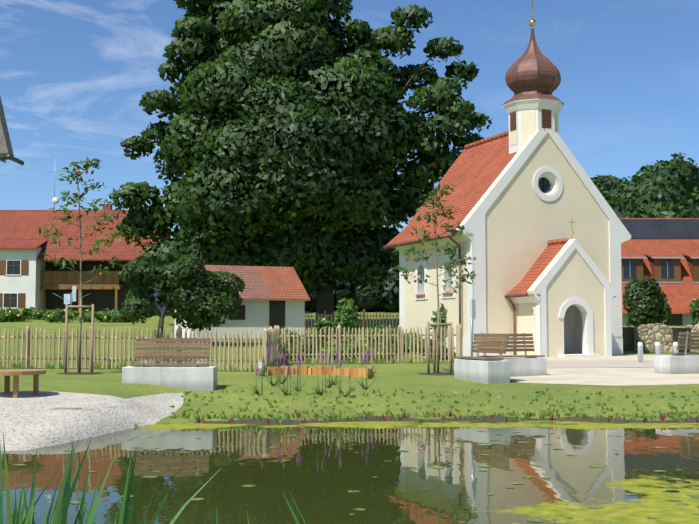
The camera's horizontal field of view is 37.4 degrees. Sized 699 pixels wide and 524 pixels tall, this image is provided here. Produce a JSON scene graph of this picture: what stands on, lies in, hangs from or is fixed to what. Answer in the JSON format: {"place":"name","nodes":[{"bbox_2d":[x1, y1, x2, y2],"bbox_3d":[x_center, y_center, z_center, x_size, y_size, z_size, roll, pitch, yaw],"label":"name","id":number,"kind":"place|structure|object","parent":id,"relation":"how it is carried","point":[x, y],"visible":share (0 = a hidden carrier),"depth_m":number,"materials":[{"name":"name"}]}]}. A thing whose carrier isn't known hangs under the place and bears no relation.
{"place":"outdoors","nodes":[
{"label":"outdoors","id":0,"kind":"place"},
{"bbox_2d":[2,307,127,321],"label":"flowers","id":1,"kind":"object","parent":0,"point":[50,310],"visible":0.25,"depth_m":71.67,"materials":[{"name":"plant"}]},
{"bbox_2d":[0,391,137,409],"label":"path","id":2,"kind":"structure","parent":0,"point":[48,399],"depth_m":18.67,"materials":[{"name":"grey gravel"}]},
{"bbox_2d":[0,369,45,397],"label":"wooden table","id":3,"kind":"object","parent":2,"relation":"on","point":[16,373],"visible":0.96,"depth_m":19.30,"materials":[{"name":"brown wood"}]},
{"bbox_2d":[0,311,698,426],"bbox_3d":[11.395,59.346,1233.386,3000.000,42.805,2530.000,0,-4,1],"label":"terrain","id":4,"kind":"structure","parent":0,"point":[388,378],"depth_m":22.17,"materials":[{"name":"green plant"}]},
{"bbox_2d":[0,96,13,162],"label":"neighbour roof","id":5,"kind":"structure","parent":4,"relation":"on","point":[5,146],"depth_m":30.26,"materials":[{"name":"grey"}]},
{"bbox_2d":[0,154,23,164],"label":"gutter","id":6,"kind":"object","parent":5,"relation":"attached to","point":[11,158],"visible":1,"depth_m":30.18,"materials":[{"name":"grey metal"}]},
{"bbox_2d":[0,307,130,322],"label":"flowering hedge","id":7,"kind":"object","parent":4,"relation":"on","point":[58,314],"visible":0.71,"depth_m":71.07,"materials":[{"name":"green plant"}]},
{"bbox_2d":[53,292,87,308],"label":"clothes dryer","id":8,"kind":"object","parent":4,"relation":"on","point":[71,297],"visible":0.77,"depth_m":79.89,"materials":[{"name":"teal"}]},
{"bbox_2d":[64,286,75,303],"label":"farm washing","id":9,"kind":"object","parent":8,"relation":"attached to","point":[67,298],"visible":0.96,"depth_m":79.95,"materials":[{"name":"white fabric"}]},
{"bbox_2d":[64,304,93,372],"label":"rowan stakes","id":10,"kind":"object","parent":4,"relation":"on","point":[66,330],"visible":0.62,"depth_m":25.25,"materials":[{"name":"brown wood"}]},
{"bbox_2d":[56,372,102,374],"bbox_3d":[-6.647,2.751,25.360,1.240,0.042,1.240,0,-4,1],"label":"mulch bed","id":11,"kind":"object","parent":4,"relation":"on","point":[81,373],"visible":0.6,"depth_m":25.10,"materials":[{"name":"brown wood"}]},
{"bbox_2d":[36,156,127,372],"bbox_3d":[-6.570,0.078,25.508,2.266,5.436,1.061,0,-4,1],"label":"rowan","id":12,"kind":"object","parent":11,"relation":"on","point":[75,195],"depth_m":25.47,"materials":[{"name":"green plant"}]},
{"bbox_2d":[62,170,108,275],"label":"apples","id":13,"kind":"object","parent":12,"relation":"attached to","point":[75,205],"visible":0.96,"depth_m":25.44,"materials":[{"name":"red food"}]},
{"bbox_2d":[0,235,164,314],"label":"farm walls","id":14,"kind":"structure","parent":4,"relation":"on","point":[29,285],"depth_m":81.20,"materials":[{"name":"white paint"}]},
{"bbox_2d":[4,260,19,306],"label":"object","id":15,"kind":"object","parent":14,"relation":"in","point":[13,295],"visible":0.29,"depth_m":81.12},
{"bbox_2d":[3,260,20,307],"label":"window frames","id":16,"kind":"structure","parent":14,"relation":"attached to","point":[17,293],"depth_m":81.11,"materials":[{"name":"white wood"}]},
{"bbox_2d":[0,260,28,307],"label":"window shutters","id":17,"kind":"object","parent":14,"relation":"attached to","point":[24,271],"visible":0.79,"depth_m":81.13,"materials":[{"name":"brown wood"}]},
{"bbox_2d":[52,197,58,203],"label":"farm dish","id":18,"kind":"object","parent":14,"relation":"attached to","point":[55,200],"visible":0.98,"depth_m":87.55,"materials":[{"name":"grey metal"}]},
{"bbox_2d":[40,271,122,311],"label":"wooden balcony","id":19,"kind":"structure","parent":14,"relation":"attached to","point":[59,279],"depth_m":82.25,"materials":[{"name":"brown wood"}]},
{"bbox_2d":[0,210,170,260],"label":"farmhouse roof","id":20,"kind":"structure","parent":14,"relation":"on","point":[19,229],"depth_m":84.42,"materials":[{"name":"red tile"}]},
{"bbox_2d":[47,171,64,209],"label":"antenna","id":21,"kind":"object","parent":20,"relation":"attached to","point":[54,186],"visible":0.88,"depth_m":88.23,"materials":[{"name":"silver metal"}]},
{"bbox_2d":[102,204,111,209],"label":"chimney","id":22,"kind":"object","parent":20,"relation":"on","point":[106,207],"visible":0.29,"depth_m":88.19,"materials":[{"name":"red brick"}]},
{"bbox_2d":[45,260,138,315],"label":"barn opening","id":23,"kind":"object","parent":14,"relation":"in","point":[100,299],"depth_m":83.51,"materials":[{"name":"brown wood"}]},
{"bbox_2d":[0,393,183,450],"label":"gravel beach","id":24,"kind":"structure","parent":4,"relation":"on","point":[27,429],"depth_m":16.89,"materials":[{"name":"grey gravel"}]},
{"bbox_2d":[122,366,216,390],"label":"bench block","id":25,"kind":"structure","parent":4,"relation":"on","point":[201,378],"depth_m":22.17,"materials":[{"name":"concrete"}]},
{"bbox_2d":[130,337,209,366],"bbox_3d":[-3.902,1.964,22.522,1.650,0.640,0.626,0,-4,1],"label":"bench","id":26,"kind":"object","parent":25,"relation":"on","point":[146,353],"visible":1,"depth_m":22.72,"materials":[{"name":"brown wood"}]},
{"bbox_2d":[118,254,244,342],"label":"apple","id":27,"kind":"object","parent":4,"relation":"on","point":[232,298],"depth_m":44.48,"materials":[{"name":"green plant"}]},
{"bbox_2d":[0,324,461,370],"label":"fence","id":28,"kind":"object","parent":4,"relation":"on","point":[270,335],"visible":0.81,"depth_m":27.68,"materials":[{"name":"brown wood"}]},
{"bbox_2d":[174,300,304,340],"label":"shed walls","id":29,"kind":"structure","parent":4,"relation":"on","point":[257,315],"depth_m":48.98,"materials":[{"name":"paint"}]},
{"bbox_2d":[196,265,272,299],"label":"shed roof","id":30,"kind":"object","parent":29,"relation":"on","point":[255,286],"visible":0.39,"depth_m":49.93,"materials":[{"name":"red tile"}]},
{"bbox_2d":[229,300,284,328],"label":"shed openings","id":31,"kind":"object","parent":29,"relation":"in","point":[276,312],"visible":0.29,"depth_m":49.31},
{"bbox_2d":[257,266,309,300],"bbox_3d":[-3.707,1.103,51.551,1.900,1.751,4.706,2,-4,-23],"label":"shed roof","id":32,"kind":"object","parent":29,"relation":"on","point":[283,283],"visible":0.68,"depth_m":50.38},
{"bbox_2d":[169,253,398,312],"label":"dark trees","id":33,"kind":"object","parent":4,"relation":"on","point":[344,293],"visible":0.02,"depth_m":91.30,"materials":[{"name":"green plant"}]},
{"bbox_2d":[167,254,398,311],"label":"hedge","id":34,"kind":"object","parent":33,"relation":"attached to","point":[359,296],"visible":0.06,"depth_m":91.79,"materials":[{"name":"green plant"}]},
{"bbox_2d":[108,0,479,322],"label":"large tree","id":35,"kind":"object","parent":4,"relation":"on","point":[314,109],"depth_m":61.54,"materials":[{"name":"green plant"}]},
{"bbox_2d":[249,340,376,396],"bbox_3d":[-0.779,2.409,23.950,2.911,1.133,5.790,0,-4,1],"label":"loosestrife","id":36,"kind":"object","parent":4,"relation":"on","point":[332,382],"depth_m":22.41,"materials":[{"name":"plant"}]},
{"bbox_2d":[258,359,372,375],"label":"wooden posts","id":37,"kind":"object","parent":4,"relation":"on","point":[263,368],"visible":0.48,"depth_m":25.85,"materials":[{"name":"brown wood"}]},
{"bbox_2d":[267,366,371,377],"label":"log blocks","id":38,"kind":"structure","parent":4,"relation":"on","point":[326,370],"depth_m":26.27,"materials":[{"name":"orange wood"}]},
{"bbox_2d":[1,355,698,423],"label":"grass tufts","id":39,"kind":"object","parent":4,"relation":"on","point":[542,415],"visible":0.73,"depth_m":19.64,"materials":[{"name":"green plant"}]},
{"bbox_2d":[305,309,398,333],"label":"old fence","id":40,"kind":"object","parent":4,"relation":"on","point":[363,315],"visible":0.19,"depth_m":54.37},
{"bbox_2d":[280,297,455,360],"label":"garden plants","id":41,"kind":"object","parent":4,"relation":"on","point":[344,312],"visible":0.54,"depth_m":39.43,"materials":[{"name":"green plant"}]},
{"bbox_2d":[283,318,455,360],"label":"flowers","id":42,"kind":"object","parent":4,"relation":"on","point":[365,344],"depth_m":37.61,"materials":[{"name":"plant"}]},
{"bbox_2d":[416,372,453,374],"bbox_3d":[2.307,2.918,26.869,1.240,0.042,1.240,0,-4,1],"label":"mulch bed","id":43,"kind":"object","parent":4,"relation":"on","point":[444,373],"visible":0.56,"depth_m":26.70,"materials":[{"name":"soil"}]},
{"bbox_2d":[393,183,476,372],"bbox_3d":[2.267,0.431,27.108,2.346,5.078,1.029,0,-4,1],"label":"rowan","id":44,"kind":"object","parent":43,"relation":"on","point":[455,231],"depth_m":27.10,"materials":[{"name":"green plant"}]},
{"bbox_2d":[405,215,455,292],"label":"apples","id":45,"kind":"object","parent":44,"relation":"attached to","point":[414,259],"visible":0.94,"depth_m":27.08,"materials":[{"name":"red food"}]},
{"bbox_2d":[405,241,467,336],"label":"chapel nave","id":46,"kind":"structure","parent":4,"relation":"on","point":[419,313],"depth_m":40.40,"materials":[{"name":"beige paint"}]},
{"bbox_2d":[383,233,460,323],"bbox_3d":[2.830,1.313,40.495,0.580,4.405,6.180,1,-4,-22],"label":"gutter and downpipe","id":47,"kind":"object","parent":46,"relation":"attached to","point":[449,235],"visible":0.67,"depth_m":38.16,"materials":[{"name":"metal"}]},
{"bbox_2d":[415,291,452,295],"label":"chapel sills","id":48,"kind":"structure","parent":46,"relation":"attached to","point":[442,293],"depth_m":39.45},
{"bbox_2d":[387,135,625,244],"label":"chapel roof","id":49,"kind":"structure","parent":46,"relation":"on","point":[472,174],"depth_m":41.50,"materials":[{"name":"red tile"}]},
{"bbox_2d":[503,98,562,153],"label":"trim","id":50,"kind":"structure","parent":49,"relation":"on","point":[537,105],"depth_m":39.19,"materials":[{"name":"white paint"}]},
{"bbox_2d":[510,109,551,130],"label":"louvered shutters","id":51,"kind":"object","parent":50,"relation":"attached to","point":[546,116],"visible":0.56,"depth_m":39.13,"materials":[{"name":"brown wood"}]},
{"bbox_2d":[510,109,557,146],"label":"tower panels","id":52,"kind":"object","parent":50,"relation":"attached to","point":[528,126],"visible":0.27,"depth_m":39.14,"materials":[{"name":"beige paint"}]},
{"bbox_2d":[395,131,630,355],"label":"chapel wall trim","id":53,"kind":"structure","parent":46,"relation":"attached to","point":[474,229],"depth_m":38.91,"materials":[{"name":"white paint"}]},
{"bbox_2d":[456,132,609,333],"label":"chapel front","id":54,"kind":"structure","parent":46,"relation":"attached to","point":[524,223],"depth_m":38.57,"materials":[{"name":"beige paint"}]},
{"bbox_2d":[502,28,563,104],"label":"onion dome","id":55,"kind":"structure","parent":46,"relation":"on","point":[532,71],"depth_m":39.35,"materials":[{"name":"brown metal"}]},
{"bbox_2d":[529,0,535,27],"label":"finial","id":56,"kind":"object","parent":55,"relation":"on","point":[532,22],"visible":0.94,"depth_m":40.12,"materials":[{"name":"gold metal"}]},
{"bbox_2d":[427,322,451,373],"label":"rowan stakes","id":57,"kind":"object","parent":4,"relation":"on","point":[433,324],"visible":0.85,"depth_m":26.78,"materials":[{"name":"brown wood"}]},
{"bbox_2d":[193,416,698,423],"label":"shore mud","id":58,"kind":"structure","parent":4,"relation":"on","point":[464,419],"depth_m":19.02,"materials":[{"name":"brown soil"}]},
{"bbox_2d":[456,324,460,358],"bbox_3d":[3.568,2.624,33.643,0.178,1.260,5.041,0,-4,6],"label":"fence","id":59,"kind":"object","parent":4,"relation":"on","point":[458,335],"visible":0.69,"depth_m":31.16,"materials":[{"name":"brown wood"}]},
{"bbox_2d":[454,359,509,383],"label":"bench","id":60,"kind":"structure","parent":4,"relation":"on","point":[486,372],"depth_m":23.98,"materials":[{"name":"grey concrete"}]},
{"bbox_2d":[454,333,508,360],"bbox_3d":[3.162,2.019,24.672,0.626,0.640,1.600,1,-4,-22],"label":"bench","id":61,"kind":"object","parent":60,"relation":"on","point":[502,347],"visible":1,"depth_m":24.62,"materials":[{"name":"brown wood"}]},
{"bbox_2d":[502,358,546,376],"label":"bench","id":62,"kind":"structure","parent":4,"relation":"on","point":[528,366],"depth_m":25.90,"materials":[{"name":"grey concrete"}]},
{"bbox_2d":[474,333,544,357],"bbox_3d":[4.044,2.110,26.103,1.700,0.640,0.626,1,-4,-22],"label":"bench","id":63,"kind":"object","parent":62,"relation":"on","point":[525,347],"visible":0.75,"depth_m":26.40,"materials":[{"name":"brown wood"}]},
{"bbox_2d":[623,275,672,326],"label":"bush","id":64,"kind":"object","parent":4,"relation":"on","point":[659,302],"depth_m":59.00,"materials":[{"name":"green plant"}]},
{"bbox_2d":[634,323,674,351],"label":"stone wall","id":65,"kind":"structure","parent":4,"relation":"on","point":[648,336],"depth_m":43.24,"materials":[{"name":"stone"}]},
{"bbox_2d":[622,327,634,350],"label":"garden gate","id":66,"kind":"structure","parent":65,"relation":"attached to","point":[628,335],"depth_m":43.80,"materials":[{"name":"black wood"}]},
{"bbox_2d":[622,314,692,325],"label":"house walls","id":67,"kind":"structure","parent":4,"relation":"on","point":[687,319],"depth_m":99.28,"materials":[{"name":"white paint"}]},
{"bbox_2d":[629,314,682,325],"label":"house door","id":68,"kind":"structure","parent":67,"relation":"in","point":[676,320],"depth_m":99.25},
{"bbox_2d":[671,328,691,352],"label":"dustbin","id":69,"kind":"object","parent":4,"relation":"on","point":[675,332],"visible":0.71,"depth_m":41.69,"materials":[{"name":"black"}]},
{"bbox_2d":[685,323,698,350],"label":"stone wall","id":70,"kind":"structure","parent":4,"relation":"on","point":[695,328],"depth_m":43.74,"materials":[{"name":"stone"}]},
{"bbox_2d":[689,297,698,325],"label":"bush","id":71,"kind":"object","parent":4,"relation":"on","point":[695,318],"depth_m":51.25,"materials":[{"name":"green plant"}]},
{"bbox_2d":[0,0,698,237],"label":"sky","id":72,"kind":"structure","parent":0,"point":[75,75],"materials":[{"name":"blue"}]},
{"bbox_2d":[1,421,698,523],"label":"pond water","id":73,"kind":"structure","parent":0,"point":[322,472],"depth_m":12.34,"materials":[{"name":"green liquid"}]},
{"bbox_2d":[1,428,698,523],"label":"lily pads","id":74,"kind":"object","parent":73,"relation":"on","point":[530,520],"visible":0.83,"depth_m":11.74,"materials":[{"name":"green plant"}]},
{"bbox_2d":[366,4,492,223],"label":"sparse tree leaves","id":75,"kind":"object","parent":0,"point":[455,113],"visible":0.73,"depth_m":64.01,"materials":[{"name":"green plant"}]},
{"bbox_2d":[470,299,472,355],"bbox_3d":[3.014,1.935,25.421,0.057,2.050,0.060,0,-4,1],"label":"sign pole","id":76,"kind":"object","parent":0,"point":[471,323],"visible":0.66,"depth_m":25.41,"materials":[{"name":"grey metal"}]},
{"bbox_2d":[471,300,475,318],"bbox_3d":[3.054,1.172,25.470,0.024,0.480,0.340,-2,-4,23],"label":"sign panel","id":77,"kind":"object","parent":76,"relation":"attached to","point":[473,311],"visible":1,"depth_m":25.44,"materials":[{"name":"white metal"}]},
{"bbox_2d":[464,130,508,148],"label":"ridge tiles","id":78,"kind":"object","parent":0,"point":[488,139],"depth_m":43.06,"materials":[{"name":"tile"}]},
{"bbox_2d":[506,243,565,294],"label":"porch roof","id":79,"kind":"structure","parent":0,"point":[549,253],"depth_m":37.83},
{"bbox_2d":[547,238,568,244],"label":"ridge tiles","id":80,"kind":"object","parent":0,"point":[557,241],"depth_m":38.04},
{"bbox_2d":[504,293,615,354],"bbox_3d":[7.754,2.293,37.894,3.880,2.220,1.432,1,-4,-22],"label":"porch gutter","id":81,"kind":"object","parent":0,"point":[508,296],"visible":0.73,"depth_m":37.78,"materials":[{"name":"brown metal"}]},
{"bbox_2d":[496,355,698,385],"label":"paved plaza","id":82,"kind":"structure","parent":0,"point":[618,376],"depth_m":25.65,"materials":[{"name":"beige stone"}]},
{"bbox_2d":[514,302,534,354],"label":"porch walls","id":83,"kind":"structure","parent":82,"relation":"on","point":[524,316],"depth_m":37.33,"materials":[{"name":"beige paint"}]},
{"bbox_2d":[527,239,604,356],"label":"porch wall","id":84,"kind":"structure","parent":83,"relation":"attached to","point":[574,277],"depth_m":37.09,"materials":[{"name":"beige paint"}]},
{"bbox_2d":[510,239,617,356],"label":"porch trim","id":85,"kind":"structure","parent":84,"relation":"attached to","point":[538,296],"depth_m":37.00,"materials":[{"name":"white paint"}]},
{"bbox_2d":[564,305,581,353],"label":"door","id":86,"kind":"structure","parent":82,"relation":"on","point":[573,322],"depth_m":38.86,"materials":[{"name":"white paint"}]},
{"bbox_2d":[654,355,698,373],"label":"bench","id":87,"kind":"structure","parent":82,"relation":"on","point":[673,364],"depth_m":26.61,"materials":[{"name":"grey concrete"}]},
{"bbox_2d":[665,331,698,355],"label":"bench","id":88,"kind":"object","parent":87,"relation":"on","point":[686,339],"visible":1,"depth_m":26.74,"materials":[{"name":"brown wood"}]},
{"bbox_2d":[546,360,653,367],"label":"forecourt paving","id":89,"kind":"structure","parent":0,"point":[593,363],"depth_m":30.39,"materials":[{"name":"grey stone"}]},
{"bbox_2d":[637,342,678,362],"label":"bollards","id":90,"kind":"object","parent":89,"relation":"on","point":[657,350],"visible":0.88,"depth_m":31.01,"materials":[{"name":"white"}]},
{"bbox_2d":[590,152,698,217],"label":"trees","id":91,"kind":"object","parent":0,"point":[640,180],"depth_m":259.35,"materials":[{"name":"green plant"}]},
{"bbox_2d":[619,218,698,313],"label":"house roof","id":92,"kind":"structure","parent":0,"point":[682,295],"depth_m":103.04,"materials":[{"name":"red tile"}]},
{"bbox_2d":[620,219,698,238],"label":"solar panels","id":93,"kind":"object","parent":92,"relation":"on","point":[659,229],"visible":0.81,"depth_m":106.30,"materials":[{"name":"black glass"}]},
{"bbox_2d":[621,256,698,281],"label":"dormer wall","id":94,"kind":"structure","parent":92,"relation":"on","point":[655,265],"depth_m":101.41,"materials":[{"name":"brown wood"}]},
{"bbox_2d":[621,253,698,257],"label":"roof gutter","id":95,"kind":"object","parent":94,"relation":"on","point":[651,255],"depth_m":102.75,"materials":[{"name":"brown metal"}]},
{"bbox_2d":[621,257,698,282],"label":"dormer trim","id":96,"kind":"structure","parent":94,"relation":"attached to","point":[661,258],"depth_m":101.14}
]}

